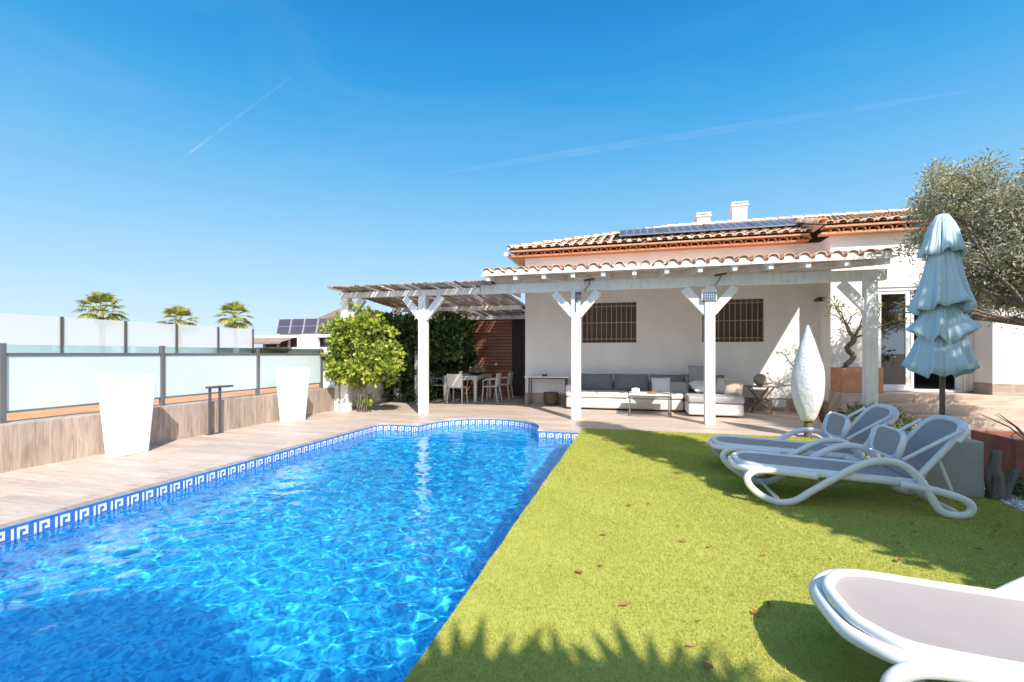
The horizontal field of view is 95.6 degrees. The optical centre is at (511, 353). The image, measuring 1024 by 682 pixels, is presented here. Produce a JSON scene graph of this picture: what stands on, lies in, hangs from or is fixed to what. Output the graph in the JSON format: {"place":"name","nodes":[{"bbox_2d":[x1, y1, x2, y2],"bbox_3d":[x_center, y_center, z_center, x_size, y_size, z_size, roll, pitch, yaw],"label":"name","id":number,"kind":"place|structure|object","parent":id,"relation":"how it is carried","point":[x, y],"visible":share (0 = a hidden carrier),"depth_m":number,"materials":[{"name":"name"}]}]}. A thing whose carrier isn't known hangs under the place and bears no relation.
{"place":"outdoors","nodes":[
{"label":"outdoors","id":0,"kind":"place"},
{"bbox_2d":[0,313,253,352],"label":"glass fence","id":1,"kind":"object","parent":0,"point":[35,334],"visible":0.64,"depth_m":16.72,"materials":[{"name":"white glass"}]},
{"bbox_2d":[7,384,318,420],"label":"clay terrace","id":2,"kind":"structure","parent":0,"point":[46,413],"depth_m":7.78,"materials":[{"name":"tile"}]},
{"bbox_2d":[2,419,569,528],"bbox_3d":[-2.024,1.917,4.027,4.080,0.965,12.746,0,0,15],"label":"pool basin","id":3,"kind":"object","parent":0,"point":[223,467],"visible":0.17,"depth_m":5.48,"materials":[{"name":"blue tile"}]},
{"bbox_2d":[0,419,577,542],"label":"waterline tile band","id":4,"kind":"object","parent":3,"relation":"attached to","point":[33,526],"visible":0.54,"depth_m":5.63,"materials":[{"name":"blue tile"}]},
{"bbox_2d":[0,424,573,681],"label":"water","id":5,"kind":"structure","parent":0,"point":[365,557],"depth_m":3.38,"materials":[{"name":"blue liquid"}]},
{"bbox_2d":[0,394,1023,528],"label":"pool deck","id":6,"kind":"structure","parent":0,"point":[31,493],"depth_m":7.87,"materials":[{"name":"beige tile"}]},
{"bbox_2d":[97,374,156,455],"bbox_3d":[-5.423,0.850,6.541,0.474,1.100,0.474,0,0,15],"label":"tall planter","id":7,"kind":"object","parent":6,"relation":"on","point":[126,402],"visible":1,"depth_m":6.38,"materials":[{"name":"white plastic"}]},
{"bbox_2d":[205,385,233,434],"bbox_3d":[-5.176,0.980,8.213,0.100,0.840,0.500,0,0,15],"label":"bollard light","id":8,"kind":"object","parent":6,"relation":"on","point":[219,387],"visible":1,"depth_m":8.11,"materials":[{"name":"grey metal"}]},
{"bbox_2d":[275,368,309,421],"bbox_3d":[-4.570,0.850,9.677,0.474,1.100,0.474,0,0,15],"label":"tall planter","id":9,"kind":"object","parent":6,"relation":"on","point":[292,387],"visible":1,"depth_m":9.50,"materials":[{"name":"white plastic"}]},
{"bbox_2d":[323,360,340,409],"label":"wall pier","id":10,"kind":"structure","parent":6,"relation":"on","point":[327,383],"depth_m":11.53,"materials":[{"name":"white paint"}]},
{"bbox_2d":[317,301,408,412],"bbox_3d":[-3.578,0.076,11.082,2.513,2.652,1.231,0,0,15],"label":"shrub","id":11,"kind":"object","parent":6,"relation":"on","point":[363,338],"visible":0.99,"depth_m":10.89,"materials":[{"name":"green plant"}]},
{"bbox_2d":[352,372,393,406],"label":"garden wall","id":12,"kind":"structure","parent":6,"relation":"on","point":[378,391],"depth_m":13.26,"materials":[{"name":"white paint"}]},
{"bbox_2d":[352,309,476,402],"bbox_3d":[-2.622,0.121,13.942,2.877,3.064,4.401,0,0,15],"label":"hedge","id":13,"kind":"object","parent":6,"relation":"on","point":[451,348],"visible":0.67,"depth_m":13.52,"materials":[{"name":"green plant"}]},
{"bbox_2d":[325,279,524,413],"bbox_3d":[-1.731,-0.125,13.101,3.970,3.050,5.738,0,0,15],"label":"pergola","id":14,"kind":"object","parent":6,"relation":"on","point":[424,302],"visible":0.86,"depth_m":11.19,"materials":[{"name":"white paint"}]},
{"bbox_2d":[430,372,449,398],"bbox_3d":[-2.238,0.986,14.303,0.533,0.832,0.514,0,0,15],"label":"dining chair","id":15,"kind":"object","parent":6,"relation":"on","point":[436,384],"visible":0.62,"depth_m":14.28,"materials":[{"name":"white plastic"}]},
{"bbox_2d":[446,374,467,403],"bbox_3d":[-1.571,0.986,13.295,0.514,0.832,0.533,0,0,15],"label":"dining chair","id":16,"kind":"object","parent":6,"relation":"on","point":[454,381],"visible":0.99,"depth_m":13.08,"materials":[{"name":"white plastic"}]},
{"bbox_2d":[443,374,491,401],"bbox_3d":[-1.345,1.025,14.418,1.040,0.750,1.520,0,0,15],"label":"dining table","id":17,"kind":"object","parent":6,"relation":"on","point":[473,377],"visible":0.75,"depth_m":13.82,"materials":[{"name":"white plastic"}]},
{"bbox_2d":[468,364,484,374],"bbox_3d":[-1.087,0.473,14.360,0.569,0.353,0.532,0,0,15],"label":"fruit bowl","id":18,"kind":"object","parent":17,"relation":"on","point":[477,371],"visible":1,"depth_m":14.28,"materials":[{"name":"grey"}]},
{"bbox_2d":[439,319,524,395],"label":"garden shed","id":19,"kind":"structure","parent":6,"relation":"on","point":[499,347],"depth_m":15.62,"materials":[{"name":"brown wood"}]},
{"bbox_2d":[512,319,524,395],"bbox_3d":[0.495,0.120,15.455,0.975,2.560,0.070,0,0,15],"label":"door","id":20,"kind":"structure","parent":19,"relation":"in","point":[518,325],"depth_m":15.49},
{"bbox_2d":[482,373,501,401],"bbox_3d":[-0.575,0.986,13.758,0.533,0.832,0.514,0,0,15],"label":"dining chair","id":21,"kind":"object","parent":6,"relation":"on","point":[498,380],"visible":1,"depth_m":13.60,"materials":[{"name":"white plastic"}]},
{"bbox_2d":[494,372,512,398],"bbox_3d":[-0.234,0.986,14.496,0.533,0.832,0.514,0,0,15],"label":"dining chair","id":22,"kind":"object","parent":6,"relation":"on","point":[510,377],"visible":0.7,"depth_m":14.31,"materials":[{"name":"white plastic"}]},
{"bbox_2d":[524,376,569,405],"bbox_3d":[0.966,1.008,12.677,1.200,0.785,0.360,0,0,15],"label":"console table","id":23,"kind":"object","parent":6,"relation":"on","point":[550,377],"visible":0.95,"depth_m":12.58,"materials":[{"name":"white plastic"}]},
{"bbox_2d":[543,392,558,405],"bbox_3d":[1.062,1.223,12.651,0.420,0.350,0.420,0,0,15],"label":"wicker basket","id":24,"kind":"object","parent":6,"relation":"on","point":[550,398],"visible":1,"depth_m":12.49,"materials":[{"name":"brown wicker"}]},
{"bbox_2d":[566,373,723,410],"bbox_3d":[3.411,0.941,11.717,4.020,0.839,1.000,0,0,15],"label":"outdoor sofa","id":25,"kind":"object","parent":6,"relation":"on","point":[602,391],"visible":0.59,"depth_m":11.66,"materials":[{"name":"beige fabric"}]},
{"bbox_2d":[651,377,669,391],"bbox_3d":[3.692,0.780,11.487,0.471,0.381,0.263,0,0,15],"label":"pillow","id":26,"kind":"object","parent":25,"relation":"on","point":[660,384],"visible":0.9,"depth_m":11.42,"materials":[{"name":"white fabric"}]},
{"bbox_2d":[670,382,688,393],"bbox_3d":[4.078,0.830,11.385,0.500,0.280,0.262,0,0,25],"label":"pillow","id":27,"kind":"object","parent":25,"relation":"on","point":[680,387],"visible":0.84,"depth_m":11.31,"materials":[{"name":"grey fabric"}]},
{"bbox_2d":[688,365,703,388],"bbox_3d":[4.649,0.580,11.471,0.550,0.587,0.233,0,0,9],"label":"pillow","id":28,"kind":"object","parent":25,"relation":"on","point":[696,373],"visible":0.46,"depth_m":11.43,"materials":[{"name":"grey fabric"}]},
{"bbox_2d":[629,391,671,417],"bbox_3d":[3.158,1.150,10.646,0.920,0.500,0.700,0,0,15],"label":"coffee table","id":29,"kind":"object","parent":6,"relation":"on","point":[668,395],"visible":0.98,"depth_m":10.38,"materials":[{"name":"white plastic"}]},
{"bbox_2d":[632,388,639,392],"bbox_3d":[2.858,0.842,10.726,0.180,0.114,0.160,0,0,15],"label":"tissue box","id":30,"kind":"object","parent":29,"relation":"on","point":[635,390],"visible":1,"depth_m":10.65,"materials":[{"name":"beige ceramic"}]},
{"bbox_2d":[481,247,899,424],"bbox_3d":[3.356,-0.422,10.556,7.770,3.643,3.387,0,0,15],"label":"pergola","id":31,"kind":"object","parent":6,"relation":"on","point":[508,280],"visible":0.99,"depth_m":9.16,"materials":[{"name":"white paint"}]},
{"bbox_2d":[575,291,580,310],"bbox_3d":[1.393,-1.110,9.787,0.130,0.420,0.074,0,0,15],"label":"security lamp","id":32,"kind":"object","parent":31,"relation":"attached to","point":[577,295],"visible":1,"depth_m":9.76,"materials":[{"name":"grey metal"}]},
{"bbox_2d":[584,278,594,290],"bbox_3d":[1.614,-1.456,9.712,0.227,0.242,0.142,0,0,15],"label":"floodlight","id":33,"kind":"object","parent":31,"relation":"attached to","point":[589,281],"visible":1,"depth_m":9.68,"materials":[{"name":"black plastic"}]},
{"bbox_2d":[701,289,716,300],"bbox_3d":[3.885,-1.165,9.138,0.280,0.220,0.048,0,0,15],"label":"solar charger","id":34,"kind":"object","parent":31,"relation":"attached to","point":[708,294],"visible":1,"depth_m":9.13,"materials":[{"name":"plastic"}]},
{"bbox_2d":[714,272,726,285],"bbox_3d":[4.069,-1.456,9.060,0.227,0.242,0.142,0,0,15],"label":"floodlight","id":35,"kind":"object","parent":31,"relation":"attached to","point":[720,274],"visible":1,"depth_m":9.04,"materials":[{"name":"black plastic"}]},
{"bbox_2d":[682,392,744,415],"bbox_3d":[4.660,1.150,10.889,1.160,0.420,1.520,0,0,15],"label":"sofa chaise","id":36,"kind":"object","parent":6,"relation":"on","point":[728,405],"visible":0.7,"depth_m":10.18,"materials":[{"name":"beige fabric"}]},
{"bbox_2d":[689,381,703,391],"bbox_3d":[4.491,0.780,11.068,0.420,0.267,0.362,0,0,-5],"label":"pillow","id":37,"kind":"object","parent":36,"relation":"on","point":[697,386],"visible":0.66,"depth_m":10.96,"materials":[{"name":"white fabric"}]},
{"bbox_2d":[715,378,735,392],"bbox_3d":[5.048,0.760,11.024,0.280,0.364,0.460,0,0,-40],"label":"pillow","id":38,"kind":"object","parent":36,"relation":"on","point":[719,385],"visible":0.51,"depth_m":11.01,"materials":[{"name":"beige fabric"}]},
{"bbox_2d":[724,380,743,395],"bbox_3d":[5.061,0.780,10.606,0.400,0.352,0.236,0,0,35],"label":"pillow","id":39,"kind":"object","parent":36,"relation":"on","point":[733,387],"visible":0.97,"depth_m":10.54,"materials":[{"name":"beige fabric"}]},
{"bbox_2d":[743,385,778,412],"bbox_3d":[6.014,1.092,11.232,0.660,0.634,0.518,0,0,15],"label":"folding table","id":40,"kind":"object","parent":6,"relation":"on","point":[767,387],"visible":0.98,"depth_m":11.07,"materials":[{"name":"brown wood"}]},
{"bbox_2d":[753,374,766,385],"bbox_3d":[5.961,0.624,11.148,0.300,0.299,0.300,0,0,15],"label":"stone ball","id":41,"kind":"object","parent":40,"relation":"on","point":[759,379],"visible":0.98,"depth_m":11.04,"materials":[{"name":"grey stone"}]},
{"bbox_2d":[504,201,1023,413],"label":"house","id":42,"kind":"structure","parent":6,"relation":"on","point":[759,329],"depth_m":11.73,"materials":[{"name":"white paint"}]},
{"bbox_2d":[581,302,637,343],"bbox_3d":[2.624,-0.818,12.552,1.530,1.125,0.170,0,0,15],"label":"window","id":43,"kind":"structure","parent":42,"relation":"in","point":[603,323],"depth_m":12.58,"materials":[{"name":"brown paint"}]},
{"bbox_2d":[619,227,662,243],"bbox_3d":[3.643,-3.368,13.156,1.155,0.620,1.025,0,0,15],"label":"solar module","id":44,"kind":"object","parent":42,"relation":"attached to","point":[641,231],"visible":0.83,"depth_m":13.09,"materials":[{"name":"blue glass"}]},
{"bbox_2d":[661,224,708,240],"bbox_3d":[4.764,-3.368,12.858,1.155,0.620,1.025,0,0,15],"label":"solar module","id":45,"kind":"object","parent":42,"relation":"on","point":[683,229],"visible":0.83,"depth_m":12.80,"materials":[{"name":"blue glass"}]},
{"bbox_2d":[704,221,757,238],"bbox_3d":[5.885,-3.368,12.560,1.155,0.620,1.025,0,0,15],"label":"solar module","id":46,"kind":"object","parent":42,"relation":"on","point":[746,225],"visible":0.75,"depth_m":12.48,"materials":[{"name":"blue glass"}]},
{"bbox_2d":[700,299,765,343],"bbox_3d":[5.582,-0.818,11.767,1.530,1.125,0.170,0,0,15],"label":"window","id":47,"kind":"structure","parent":42,"relation":"in","point":[737,322],"depth_m":11.76,"materials":[{"name":"brown paint"}]},
{"bbox_2d":[749,218,808,235],"bbox_3d":[7.006,-3.368,12.263,1.155,0.620,1.025,0,0,15],"label":"solar module","id":48,"kind":"object","parent":42,"relation":"on","point":[775,223],"visible":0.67,"depth_m":12.24,"materials":[{"name":"blue glass"}]},
{"bbox_2d":[772,400,785,407],"bbox_3d":[6.577,1.225,11.423,0.310,0.190,0.017,0,0,15],"label":"wall vent","id":49,"kind":"object","parent":42,"relation":"attached to","point":[779,403],"depth_m":11.42,"materials":[{"name":"white plastic"}]},
{"bbox_2d":[813,297,824,301],"bbox_3d":[7.237,-1.291,10.961,0.202,0.102,0.199,0,0,-29],"label":"wall lamp","id":50,"kind":"object","parent":42,"relation":"attached to","point":[818,299],"visible":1,"depth_m":10.92,"materials":[{"name":"metal"}]},
{"bbox_2d":[878,286,966,391],"bbox_3d":[8.895,-0.328,10.196,1.700,2.305,0.215,0,0,15],"label":"sliding door","id":51,"kind":"structure","parent":42,"relation":"in","point":[895,342],"depth_m":10.32,"materials":[{"name":"white plastic"}]},
{"bbox_2d":[791,325,824,438],"bbox_3d":[4.966,0.460,7.785,0.494,1.880,0.492,0,0,15],"label":"spindle lamp","id":52,"kind":"object","parent":6,"relation":"on","point":[808,382],"visible":1,"depth_m":7.65,"materials":[{"name":"white paint"}]},
{"bbox_2d":[819,406,842,422],"bbox_3d":[5.851,1.186,8.534,0.511,0.432,0.181,0,0,15],"label":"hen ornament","id":53,"kind":"object","parent":6,"relation":"on","point":[821,416],"visible":0.27,"depth_m":8.53,"materials":[{"name":"metal"}]},
{"bbox_2d":[838,399,904,423],"bbox_3d":[6.296,1.123,8.120,0.970,0.757,1.049,0,0,15],"label":"shrub","id":54,"kind":"object","parent":6,"relation":"on","point":[856,409],"visible":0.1,"depth_m":8.29,"materials":[{"name":"green plant"}]},
{"bbox_2d":[829,390,1023,419],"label":"terrace","id":55,"kind":"structure","parent":6,"relation":"on","point":[837,400],"depth_m":9.60,"materials":[{"name":"beige tile"}]},
{"bbox_2d":[830,367,882,392],"bbox_3d":[7.529,0.564,10.158,0.760,0.528,0.620,0,0,15],"label":"terracotta planter","id":56,"kind":"object","parent":55,"relation":"on","point":[849,379],"visible":0.73,"depth_m":9.93,"materials":[{"name":"ceramic"}]},
{"bbox_2d":[824,294,907,367],"bbox_3d":[7.529,-0.471,9.979,1.649,1.767,0.926,0,0,15],"label":"bonsai tree","id":57,"kind":"object","parent":56,"relation":"in","point":[849,351],"visible":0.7,"depth_m":10.09,"materials":[{"name":"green plant"}]},
{"bbox_2d":[878,402,1023,428],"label":"terrace steps","id":58,"kind":"structure","parent":6,"relation":"on","point":[973,418],"depth_m":9.02,"materials":[{"name":"beige stone"}]},
{"bbox_2d":[0,0,1023,347],"label":"sky","id":59,"kind":"structure","parent":0,"point":[156,156],"materials":[{"name":"blue"}]},
{"bbox_2d":[403,428,1023,681],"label":"lawn","id":60,"kind":"structure","parent":0,"point":[598,660],"depth_m":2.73,"materials":[{"name":"green plant"}]},
{"bbox_2d":[701,661,713,668],"bbox_3d":[0.863,1.379,2.052,0.048,0.010,0.050,0,0,15],"label":"fallen leaf","id":61,"kind":"object","parent":60,"relation":"on","point":[709,665],"visible":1,"depth_m":2.06,"materials":[{"name":"brown plant"}]},
{"bbox_2d":[708,404,898,485],"bbox_3d":[3.336,0.984,5.442,1.911,0.832,0.748,0,0,14],"label":"sun lounger","id":62,"kind":"object","parent":60,"relation":"on","point":[839,427],"visible":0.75,"depth_m":5.29,"materials":[{"name":"white plastic"}]},
{"bbox_2d":[727,415,976,518],"bbox_3d":[3.129,0.984,4.467,1.911,0.832,0.748,0,0,15],"label":"sun lounger","id":63,"kind":"object","parent":60,"relation":"on","point":[912,458],"visible":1,"depth_m":4.25,"materials":[{"name":"white plastic"}]},
{"bbox_2d":[808,568,1023,681],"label":"sun lounger","id":64,"kind":"object","parent":60,"relation":"on","point":[911,629],"visible":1,"depth_m":1.84,"materials":[{"name":"white plastic"}]},
{"bbox_2d":[905,431,983,497],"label":"concrete block","id":65,"kind":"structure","parent":60,"relation":"on","point":[963,463],"depth_m":4.52,"materials":[{"name":"grey concrete"}]},
{"bbox_2d":[901,210,981,414],"bbox_3d":[4.452,-0.318,4.791,0.638,2.334,0.632,0,0,15],"label":"parasol","id":66,"kind":"object","parent":65,"relation":"on","point":[943,326],"visible":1,"depth_m":4.69,"materials":[{"name":"blue fabric"}]},
{"bbox_2d":[870,448,1023,511],"bbox_3d":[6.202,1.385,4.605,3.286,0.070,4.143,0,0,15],"label":"gravel","id":67,"kind":"structure","parent":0,"point":[1016,502],"depth_m":4.31,"materials":[{"name":"grey gravel"}]},
{"bbox_2d":[971,430,1023,486],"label":"terracotta planter","id":68,"kind":"object","parent":67,"relation":"on","point":[1009,445],"visible":0.4,"depth_m":4.86,"materials":[{"name":"ceramic"}]},
{"bbox_2d":[978,413,1023,438],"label":"bare shrub","id":69,"kind":"object","parent":68,"relation":"on","point":[1021,434],"visible":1,"depth_m":4.94,"materials":[{"name":"beige plant"}]},
{"bbox_2d":[984,450,1021,500],"bbox_3d":[4.709,1.168,4.442,0.269,0.483,0.120,0,0,15],"label":"driftwood stump","id":70,"kind":"object","parent":67,"relation":"on","point":[998,486],"visible":0.98,"depth_m":4.42,"materials":[{"name":"grey wood"}]},
{"bbox_2d":[984,466,1023,498],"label":"shrub","id":71,"kind":"object","parent":67,"relation":"on","point":[1018,491],"visible":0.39,"depth_m":4.51,"materials":[{"name":"green plant"}]},
{"label":"ground","id":72,"kind":"structure","parent":0,"visible":0},
{"bbox_2d":[70,289,129,320],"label":"fan palm","id":73,"kind":"object","parent":72,"relation":"on","point":[98,297],"visible":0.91,"depth_m":60.33,"materials":[{"name":"green plant"}]},
{"bbox_2d":[0,387,333,472],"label":"planter wall","id":74,"kind":"structure","parent":72,"relation":"on","point":[31,442],"depth_m":6.53,"materials":[{"name":"beige wood"}]},
{"bbox_2d":[0,343,322,422],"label":"glass fence","id":75,"kind":"object","parent":74,"relation":"on","point":[35,381],"visible":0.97,"depth_m":7.24,"materials":[{"name":"white glass"}]},
{"bbox_2d":[156,304,198,325],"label":"fan palm","id":76,"kind":"object","parent":72,"relation":"on","point":[181,311],"visible":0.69,"depth_m":57.10,"materials":[{"name":"green plant"}]},
{"bbox_2d":[214,300,254,328],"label":"fan palm","id":77,"kind":"object","parent":72,"relation":"on","point":[231,322],"visible":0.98,"depth_m":54.84,"materials":[{"name":"green plant"}]},
{"bbox_2d":[254,308,393,359],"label":"neighbour house","id":78,"kind":"structure","parent":72,"relation":"on","point":[299,333],"depth_m":35.36,"materials":[{"name":"white paint"}]},
{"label":"lawn","id":79,"kind":"structure","parent":0,"visible":0},
{"bbox_2d":[891,413,926,430],"bbox_3d":[6.121,1.186,7.286,0.786,0.512,0.775,0,0,15],"label":"shrub","id":80,"kind":"object","parent":79,"relation":"on","point":[903,420],"visible":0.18,"depth_m":7.32,"materials":[{"name":"green plant"}]},
{"bbox_2d":[892,141,1023,337],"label":"olive tree","id":81,"kind":"object","parent":79,"relation":"on","point":[999,269],"visible":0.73,"depth_m":6.51,"materials":[{"name":"green plant"}]}
]}

